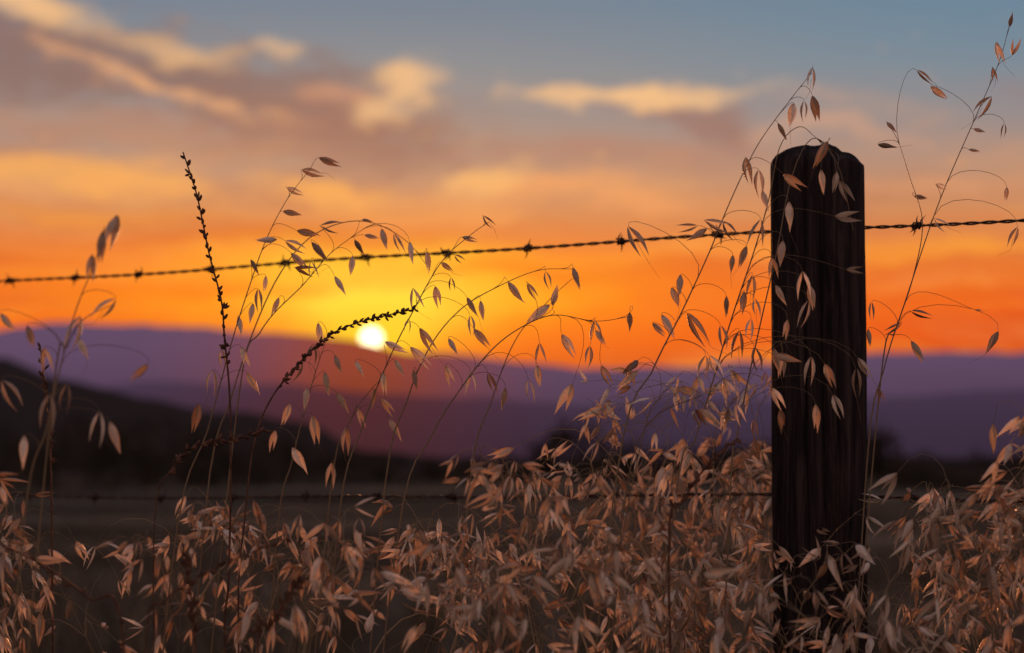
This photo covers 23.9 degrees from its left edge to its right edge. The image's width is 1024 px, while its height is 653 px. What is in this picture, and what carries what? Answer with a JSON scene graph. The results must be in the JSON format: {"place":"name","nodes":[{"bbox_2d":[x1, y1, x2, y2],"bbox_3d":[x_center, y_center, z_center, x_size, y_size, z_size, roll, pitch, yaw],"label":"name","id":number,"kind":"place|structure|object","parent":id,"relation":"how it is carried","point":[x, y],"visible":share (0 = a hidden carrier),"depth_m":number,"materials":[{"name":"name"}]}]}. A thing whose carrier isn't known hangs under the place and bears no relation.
{"place":"outdoors","nodes":[
{"label":"outdoors","id":0,"kind":"place"},
{"bbox_2d":[0,470,1023,652],"bbox_3d":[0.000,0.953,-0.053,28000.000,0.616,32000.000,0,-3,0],"label":"ground","id":1,"kind":"structure","parent":0,"point":[84,510],"depth_m":32.62,"materials":[{"name":"brown soil"}]},
{"bbox_2d":[37,342,56,652],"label":"dead weed stalk","id":2,"kind":"object","parent":1,"relation":"on","point":[44,385],"visible":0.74,"depth_m":3.09,"materials":[{"name":"brown plant"}]},
{"bbox_2d":[0,543,125,652],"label":"dead weed stalk","id":3,"kind":"object","parent":1,"relation":"on","point":[82,592],"visible":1,"depth_m":2.39,"materials":[{"name":"brown plant"}]},
{"bbox_2d":[0,215,148,652],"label":"wild oat plant","id":4,"kind":"object","parent":1,"relation":"on","point":[113,227],"visible":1,"depth_m":2.35,"materials":[{"name":"brown plant"}]},
{"bbox_2d":[180,541,199,652],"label":"dead weed stalk","id":5,"kind":"object","parent":1,"relation":"on","point":[192,601],"visible":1,"depth_m":2.39,"materials":[{"name":"brown plant"}]},
{"bbox_2d":[180,152,231,652],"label":"dead weed stalk","id":6,"kind":"object","parent":1,"relation":"on","point":[220,293],"visible":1,"depth_m":2.95,"materials":[{"name":"black plant"}]},
{"bbox_2d":[153,427,271,652],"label":"dead weed stalk","id":7,"kind":"object","parent":1,"relation":"on","point":[219,439],"visible":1,"depth_m":2.79,"materials":[{"name":"brown plant"}]},
{"bbox_2d":[145,537,291,652],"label":"dead weed stalk","id":8,"kind":"object","parent":1,"relation":"on","point":[201,574],"visible":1,"depth_m":2.39,"materials":[{"name":"brown plant"}]},
{"bbox_2d":[250,575,309,652],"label":"dead weed stalk","id":9,"kind":"object","parent":1,"relation":"on","point":[278,614],"visible":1,"depth_m":2.34,"materials":[{"name":"brown plant"}]},
{"bbox_2d":[162,157,430,652],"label":"wild oat plant","id":10,"kind":"object","parent":1,"relation":"on","point":[197,410],"visible":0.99,"depth_m":3.06,"materials":[{"name":"brown plant"}]},
{"bbox_2d":[237,305,418,652],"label":"dead weed stalk","id":11,"kind":"object","parent":1,"relation":"on","point":[285,379],"visible":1,"depth_m":2.95,"materials":[{"name":"black plant"}]},
{"bbox_2d":[268,321,401,652],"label":"wild oat plant","id":12,"kind":"object","parent":1,"relation":"on","point":[297,456],"visible":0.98,"depth_m":3.10,"materials":[{"name":"beige plant"}]},
{"bbox_2d":[326,215,632,652],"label":"wild oat plant","id":13,"kind":"object","parent":1,"relation":"on","point":[567,393],"visible":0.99,"depth_m":3.00,"materials":[{"name":"brown plant"}]},
{"bbox_2d":[0,342,1023,652],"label":"wild oats","id":14,"kind":"object","parent":1,"relation":"on","point":[508,594],"visible":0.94,"depth_m":2.85,"materials":[{"name":"beige plant"}]},
{"bbox_2d":[0,408,1023,491],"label":"distant trees","id":15,"kind":"object","parent":1,"relation":"on","point":[148,467],"visible":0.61,"depth_m":77.84,"materials":[{"name":"black plant"}]},
{"bbox_2d":[501,66,871,652],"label":"wild oat plant","id":16,"kind":"object","parent":1,"relation":"on","point":[791,180],"visible":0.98,"depth_m":2.76,"materials":[{"name":"brown plant"}]},
{"bbox_2d":[667,437,740,652],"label":"dead weed stalk","id":17,"kind":"object","parent":1,"relation":"on","point":[709,465],"visible":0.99,"depth_m":2.59,"materials":[{"name":"brown plant"}]},
{"bbox_2d":[770,144,867,652],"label":"wooden fence post","id":18,"kind":"object","parent":1,"relation":"on","point":[818,480],"visible":0.89,"depth_m":3.10,"materials":[{"name":"brown wood"}]},
{"bbox_2d":[0,215,1023,287],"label":"barbed wire","id":19,"kind":"object","parent":18,"relation":"attached to","point":[916,225],"visible":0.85,"depth_m":3.53,"materials":[{"name":"black metal"}]},
{"bbox_2d":[6,484,1023,506],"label":"barbed wire","id":20,"kind":"object","parent":18,"relation":"attached to","point":[306,495],"visible":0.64,"depth_m":3.63,"materials":[{"name":"black metal"}]},
{"bbox_2d":[855,12,1020,652],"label":"wild oat plant","id":21,"kind":"object","parent":1,"relation":"on","point":[993,339],"visible":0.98,"depth_m":2.95,"materials":[{"name":"brown plant"}]},
{"bbox_2d":[0,322,1023,404],"bbox_3d":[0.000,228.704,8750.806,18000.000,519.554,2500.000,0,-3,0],"label":"mountain range","id":22,"kind":"structure","parent":0,"point":[181,354],"depth_m":8418.14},
{"bbox_2d":[0,488,1023,652],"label":"dry grass","id":23,"kind":"structure","parent":0,"point":[417,645],"depth_m":13.68,"materials":[{"name":"brown plant"}]},
{"bbox_2d":[0,357,1023,472],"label":"hill","id":24,"kind":"structure","parent":0,"point":[116,406],"depth_m":239.63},
{"bbox_2d":[0,0,1023,368],"label":"sky","id":25,"kind":"structure","parent":0,"point":[552,122],"materials":[{"name":"orange"}]},
{"bbox_2d":[105,381,1023,460],"bbox_3d":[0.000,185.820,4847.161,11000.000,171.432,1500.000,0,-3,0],"label":"mountain range","id":26,"kind":"structure","parent":0,"point":[946,425],"depth_m":4534.22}
]}

